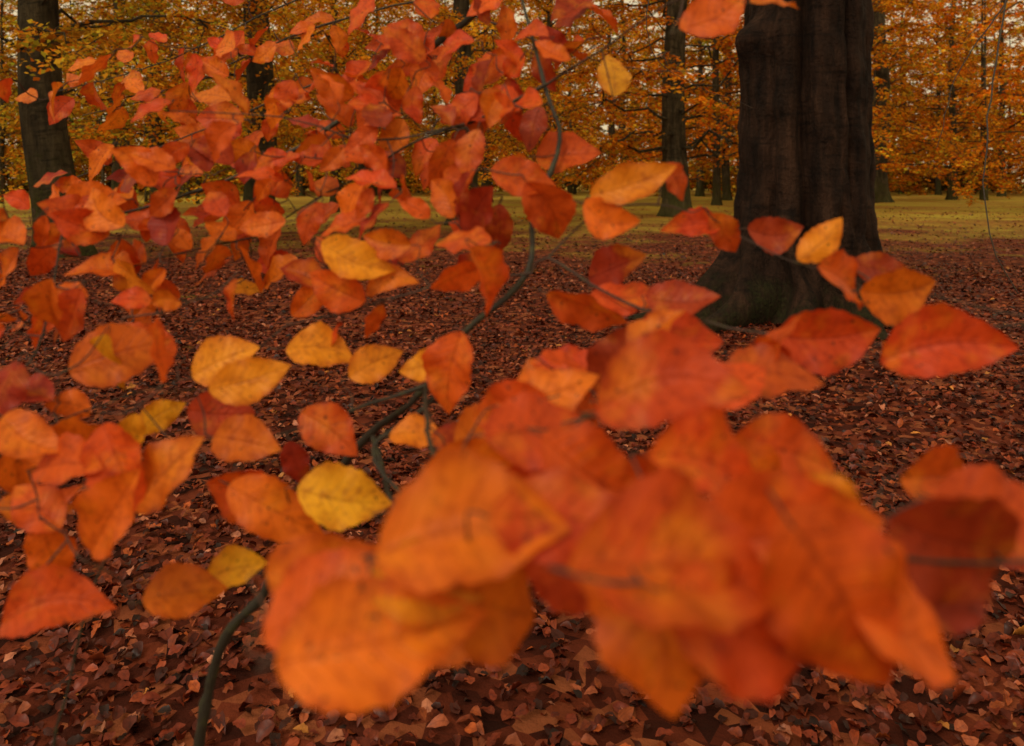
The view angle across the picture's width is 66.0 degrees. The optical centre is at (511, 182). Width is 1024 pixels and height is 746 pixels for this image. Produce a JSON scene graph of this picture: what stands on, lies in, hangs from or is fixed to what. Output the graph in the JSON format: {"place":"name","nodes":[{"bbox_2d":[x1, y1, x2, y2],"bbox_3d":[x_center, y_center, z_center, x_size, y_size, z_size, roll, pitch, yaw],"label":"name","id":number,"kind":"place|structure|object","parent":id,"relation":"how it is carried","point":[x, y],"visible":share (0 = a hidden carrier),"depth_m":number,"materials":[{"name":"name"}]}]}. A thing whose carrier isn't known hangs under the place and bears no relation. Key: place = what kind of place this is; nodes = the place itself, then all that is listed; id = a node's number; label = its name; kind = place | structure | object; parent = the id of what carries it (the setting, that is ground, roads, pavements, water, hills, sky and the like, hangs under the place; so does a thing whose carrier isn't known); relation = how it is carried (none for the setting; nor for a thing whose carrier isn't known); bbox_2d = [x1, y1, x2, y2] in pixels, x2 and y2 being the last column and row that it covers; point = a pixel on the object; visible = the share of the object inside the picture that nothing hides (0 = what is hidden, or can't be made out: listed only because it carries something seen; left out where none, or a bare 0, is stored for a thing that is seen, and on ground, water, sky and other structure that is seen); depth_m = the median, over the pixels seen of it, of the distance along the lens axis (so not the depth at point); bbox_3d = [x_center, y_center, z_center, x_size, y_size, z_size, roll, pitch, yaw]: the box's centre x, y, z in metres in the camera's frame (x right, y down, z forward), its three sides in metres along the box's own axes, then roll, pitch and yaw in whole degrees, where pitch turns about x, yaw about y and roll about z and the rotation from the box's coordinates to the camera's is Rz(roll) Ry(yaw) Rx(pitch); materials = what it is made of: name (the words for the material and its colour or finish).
{"place":"outdoors","nodes":[
{"label":"outdoors","id":0,"kind":"place"},
{"bbox_2d":[0,185,1023,745],"bbox_3d":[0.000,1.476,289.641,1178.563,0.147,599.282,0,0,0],"label":"ground","id":1,"kind":"structure","parent":0,"point":[528,729],"depth_m":4.31,"materials":[{"name":"brown plant"}]},
{"bbox_2d":[0,0,236,189],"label":"beech tree","id":2,"kind":"object","parent":1,"relation":"on","point":[116,166],"visible":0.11,"depth_m":51.44,"materials":[{"name":"orange plant"}]},
{"bbox_2d":[1,0,313,207],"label":"beech tree","id":3,"kind":"object","parent":1,"relation":"on","point":[152,189],"visible":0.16,"depth_m":39.64,"materials":[{"name":"orange plant"}]},
{"bbox_2d":[0,0,348,257],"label":"beech tree","id":4,"kind":"object","parent":1,"relation":"on","point":[40,32],"visible":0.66,"depth_m":15.68,"materials":[{"name":"orange plant"}]},
{"bbox_2d":[0,0,529,212],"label":"beech tree","id":5,"kind":"object","parent":1,"relation":"on","point":[258,89],"visible":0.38,"depth_m":21.67,"materials":[{"name":"orange plant"}]},
{"bbox_2d":[163,0,499,211],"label":"beech tree","id":6,"kind":"object","parent":1,"relation":"on","point":[337,9],"visible":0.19,"depth_m":38.56,"materials":[{"name":"orange plant"}]},
{"bbox_2d":[275,0,442,199],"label":"beech tree","id":7,"kind":"object","parent":1,"relation":"on","point":[360,166],"visible":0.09,"depth_m":56.70,"materials":[{"name":"orange plant"}]},
{"bbox_2d":[281,0,640,224],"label":"beech tree","id":8,"kind":"object","parent":1,"relation":"on","point":[462,60],"visible":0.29,"depth_m":27.60,"materials":[{"name":"orange plant"}]},
{"bbox_2d":[406,0,566,201],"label":"beech tree","id":9,"kind":"object","parent":1,"relation":"on","point":[487,181],"visible":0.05,"depth_m":59.67,"materials":[{"name":"orange plant"}]},
{"bbox_2d":[0,0,1023,745],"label":"young beech branches","id":10,"kind":"object","parent":1,"relation":"on","point":[772,564],"visible":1,"depth_m":0.80,"materials":[{"name":"orange plant"}]},
{"bbox_2d":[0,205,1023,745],"bbox_3d":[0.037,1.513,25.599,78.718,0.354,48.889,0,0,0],"label":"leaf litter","id":11,"kind":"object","parent":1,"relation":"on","point":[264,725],"visible":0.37,"depth_m":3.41,"materials":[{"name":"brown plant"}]},
{"bbox_2d":[0,0,1023,203],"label":"distant trees","id":12,"kind":"object","parent":1,"relation":"on","point":[81,163],"visible":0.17,"depth_m":93.26,"materials":[{"name":"orange plant"}]},
{"bbox_2d":[5,168,1023,192],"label":"undergrowth","id":13,"kind":"object","parent":1,"relation":"on","point":[943,187],"visible":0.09,"depth_m":118.89,"materials":[{"name":"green plant"}]},
{"bbox_2d":[409,0,700,180],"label":"beech tree","id":14,"kind":"object","parent":1,"relation":"on","point":[491,150],"visible":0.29,"depth_m":46.35,"materials":[{"name":"orange plant"}]},
{"bbox_2d":[527,0,696,197],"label":"beech tree","id":15,"kind":"object","parent":1,"relation":"on","point":[611,129],"visible":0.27,"depth_m":63.14,"materials":[{"name":"orange plant"}]},
{"bbox_2d":[575,0,743,204],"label":"beech tree","id":16,"kind":"object","parent":1,"relation":"on","point":[716,187],"visible":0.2,"depth_m":51.91,"materials":[{"name":"orange plant"}]},
{"bbox_2d":[486,0,888,220],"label":"beech tree","id":17,"kind":"object","parent":1,"relation":"on","point":[673,147],"visible":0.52,"depth_m":34.66,"materials":[{"name":"orange plant"}]},
{"bbox_2d":[637,0,739,200],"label":"beech tree","id":18,"kind":"object","parent":1,"relation":"on","point":[725,167],"visible":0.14,"depth_m":65.74,"materials":[{"name":"orange plant"}]},
{"bbox_2d":[628,0,1017,342],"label":"old beech tree","id":19,"kind":"object","parent":1,"relation":"on","point":[806,149],"visible":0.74,"depth_m":8.02,"materials":[{"name":"brown plant"}]},
{"bbox_2d":[735,0,1011,206],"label":"beech tree","id":20,"kind":"object","parent":1,"relation":"on","point":[889,50],"visible":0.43,"depth_m":41.77,"materials":[{"name":"orange plant"}]},
{"bbox_2d":[871,0,1023,202],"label":"beech tree","id":21,"kind":"object","parent":1,"relation":"on","point":[884,194],"visible":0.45,"depth_m":58.39,"materials":[{"name":"orange plant"}]},
{"bbox_2d":[888,0,1023,199],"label":"beech tree","id":22,"kind":"object","parent":1,"relation":"on","point":[951,110],"visible":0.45,"depth_m":67.50,"materials":[{"name":"orange plant"}]},
{"bbox_2d":[910,0,1023,199],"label":"beech tree","id":23,"kind":"object","parent":1,"relation":"on","point":[1018,95],"visible":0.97,"depth_m":39.64,"materials":[{"name":"orange plant"}]},
{"bbox_2d":[0,0,1023,184],"label":"sky","id":24,"kind":"structure","parent":0,"point":[517,18],"materials":[{"name":"white"}]}
]}

